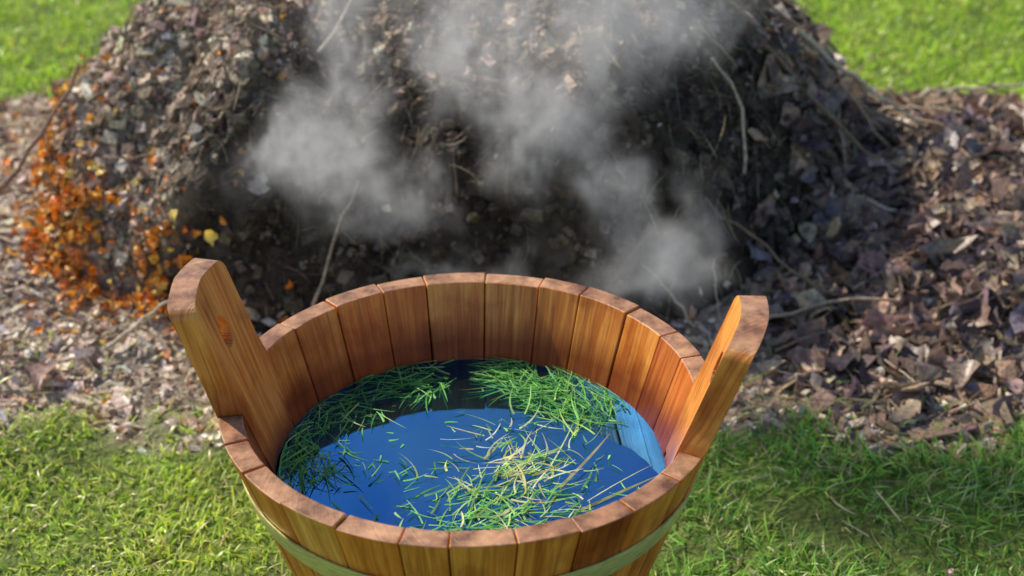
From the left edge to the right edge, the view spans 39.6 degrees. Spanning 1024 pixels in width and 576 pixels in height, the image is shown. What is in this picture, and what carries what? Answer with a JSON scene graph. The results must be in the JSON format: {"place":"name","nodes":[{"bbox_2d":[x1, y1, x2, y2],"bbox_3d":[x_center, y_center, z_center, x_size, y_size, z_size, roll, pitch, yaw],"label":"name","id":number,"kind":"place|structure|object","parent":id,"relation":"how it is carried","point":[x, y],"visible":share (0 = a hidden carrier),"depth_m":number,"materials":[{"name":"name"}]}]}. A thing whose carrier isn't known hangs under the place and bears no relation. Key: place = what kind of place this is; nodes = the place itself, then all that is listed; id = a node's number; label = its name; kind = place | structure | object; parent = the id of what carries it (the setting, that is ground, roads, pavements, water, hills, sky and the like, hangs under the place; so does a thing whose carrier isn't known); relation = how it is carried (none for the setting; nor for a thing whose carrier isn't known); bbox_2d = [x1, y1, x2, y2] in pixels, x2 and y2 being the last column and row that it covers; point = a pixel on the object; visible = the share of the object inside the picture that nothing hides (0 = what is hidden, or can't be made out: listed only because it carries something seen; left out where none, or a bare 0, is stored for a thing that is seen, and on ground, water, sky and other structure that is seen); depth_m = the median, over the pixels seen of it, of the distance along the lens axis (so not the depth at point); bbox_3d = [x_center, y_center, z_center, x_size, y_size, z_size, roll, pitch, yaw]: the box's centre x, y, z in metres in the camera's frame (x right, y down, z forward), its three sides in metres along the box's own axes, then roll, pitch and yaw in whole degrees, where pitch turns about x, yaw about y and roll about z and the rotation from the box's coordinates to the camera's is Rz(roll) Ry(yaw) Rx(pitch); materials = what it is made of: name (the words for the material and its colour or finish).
{"place":"outdoors","nodes":[
{"label":"outdoors","id":0,"kind":"place"},
{"bbox_2d":[0,0,1023,575],"bbox_3d":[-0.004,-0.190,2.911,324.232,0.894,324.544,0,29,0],"label":"ground","id":1,"kind":"structure","parent":0,"point":[810,522],"depth_m":2.09,"materials":[{"name":"green plant"}]},
{"bbox_2d":[0,330,291,575],"bbox_3d":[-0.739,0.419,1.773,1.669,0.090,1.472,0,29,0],"label":"lawn grass","id":2,"kind":"structure","parent":1,"relation":"on","point":[200,523],"depth_m":2.01,"materials":[{"name":"green plant"}]},
{"bbox_2d":[46,0,846,334],"bbox_3d":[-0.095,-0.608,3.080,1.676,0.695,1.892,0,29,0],"label":"compost pile","id":3,"kind":"object","parent":1,"relation":"on","point":[540,254],"visible":0.36,"depth_m":2.41,"materials":[{"name":"brown soil"}]},
{"bbox_2d":[0,3,305,404],"bbox_3d":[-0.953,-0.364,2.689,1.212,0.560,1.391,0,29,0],"label":"orange leaves","id":4,"kind":"object","parent":3,"relation":"on","point":[149,301],"visible":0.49,"depth_m":2.50,"materials":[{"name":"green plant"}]},
{"bbox_2d":[36,0,850,315],"bbox_3d":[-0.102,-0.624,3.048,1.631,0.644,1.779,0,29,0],"label":"compost clods","id":5,"kind":"object","parent":3,"relation":"on","point":[490,96],"visible":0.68,"depth_m":2.42,"materials":[{"name":"soil"}]},
{"bbox_2d":[32,0,859,323],"bbox_3d":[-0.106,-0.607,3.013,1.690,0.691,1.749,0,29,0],"label":"straw strands","id":6,"kind":"object","parent":3,"relation":"on","point":[344,106],"visible":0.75,"depth_m":2.46},
{"bbox_2d":[167,258,768,575],"bbox_3d":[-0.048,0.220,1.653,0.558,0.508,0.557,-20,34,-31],"label":"wooden tub","id":7,"kind":"object","parent":1,"relation":"on","point":[267,391],"visible":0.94,"depth_m":1.60,"materials":[{"name":"brown wood"}]},
{"bbox_2d":[276,359,664,535],"bbox_3d":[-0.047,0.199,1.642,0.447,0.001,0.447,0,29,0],"label":"water","id":8,"kind":"structure","parent":7,"relation":"in","point":[631,447],"depth_m":1.66,"materials":[{"name":"blue liquid"}]},
{"bbox_2d":[279,357,655,532],"bbox_3d":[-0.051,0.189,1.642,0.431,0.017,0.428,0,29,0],"label":"floating grass","id":9,"kind":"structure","parent":8,"relation":"on","point":[302,471],"depth_m":1.65,"materials":[{"name":"green plant"}]},
{"bbox_2d":[0,355,1006,575],"bbox_3d":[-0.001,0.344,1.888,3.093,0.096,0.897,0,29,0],"label":"fallen leaves","id":10,"kind":"object","parent":1,"relation":"on","point":[4,360],"visible":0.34,"depth_m":2.08,"materials":[{"name":"brown plant"}]},
{"bbox_2d":[0,0,1023,458],"bbox_3d":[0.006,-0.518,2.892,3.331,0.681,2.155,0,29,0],"label":"mulch","id":11,"kind":"object","parent":1,"relation":"on","point":[116,394],"visible":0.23,"depth_m":2.36,"materials":[{"name":"brown wood"}]},
{"bbox_2d":[0,0,1023,424],"bbox_3d":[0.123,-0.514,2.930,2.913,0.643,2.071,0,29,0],"label":"brown leaves","id":12,"kind":"object","parent":11,"relation":"on","point":[908,288],"visible":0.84,"depth_m":2.52,"materials":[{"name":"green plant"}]},
{"bbox_2d":[0,0,1023,407],"bbox_3d":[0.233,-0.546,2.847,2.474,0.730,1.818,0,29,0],"label":"twigs","id":13,"kind":"object","parent":11,"relation":"on","point":[862,108],"visible":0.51,"depth_m":2.61,"materials":[{"name":"brown wood"}]},
{"bbox_2d":[0,71,1023,575],"bbox_3d":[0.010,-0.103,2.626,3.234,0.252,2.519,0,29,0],"label":"straw litter","id":14,"kind":"object","parent":1,"relation":"on","point":[936,97],"visible":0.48,"depth_m":2.24,"materials":[{"name":"brown plant"}]},
{"bbox_2d":[649,315,1023,575],"bbox_3d":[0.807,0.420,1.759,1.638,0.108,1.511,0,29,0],"label":"lawn grass","id":15,"kind":"structure","parent":1,"relation":"on","point":[1001,457],"depth_m":2.04,"materials":[{"name":"green plant"}]},
{"bbox_2d":[729,0,1023,441],"bbox_3d":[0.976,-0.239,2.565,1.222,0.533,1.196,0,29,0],"label":"bark chips","id":16,"kind":"object","parent":1,"relation":"on","point":[1004,368],"visible":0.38,"depth_m":2.47,"materials":[{"name":"bark"}]},
{"bbox_2d":[0,0,1023,100],"bbox_3d":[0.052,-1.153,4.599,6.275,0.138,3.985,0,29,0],"label":"lawn grass","id":17,"kind":"structure","parent":0,"point":[825,4],"depth_m":3.77,"materials":[{"name":"green plant"}]}
]}

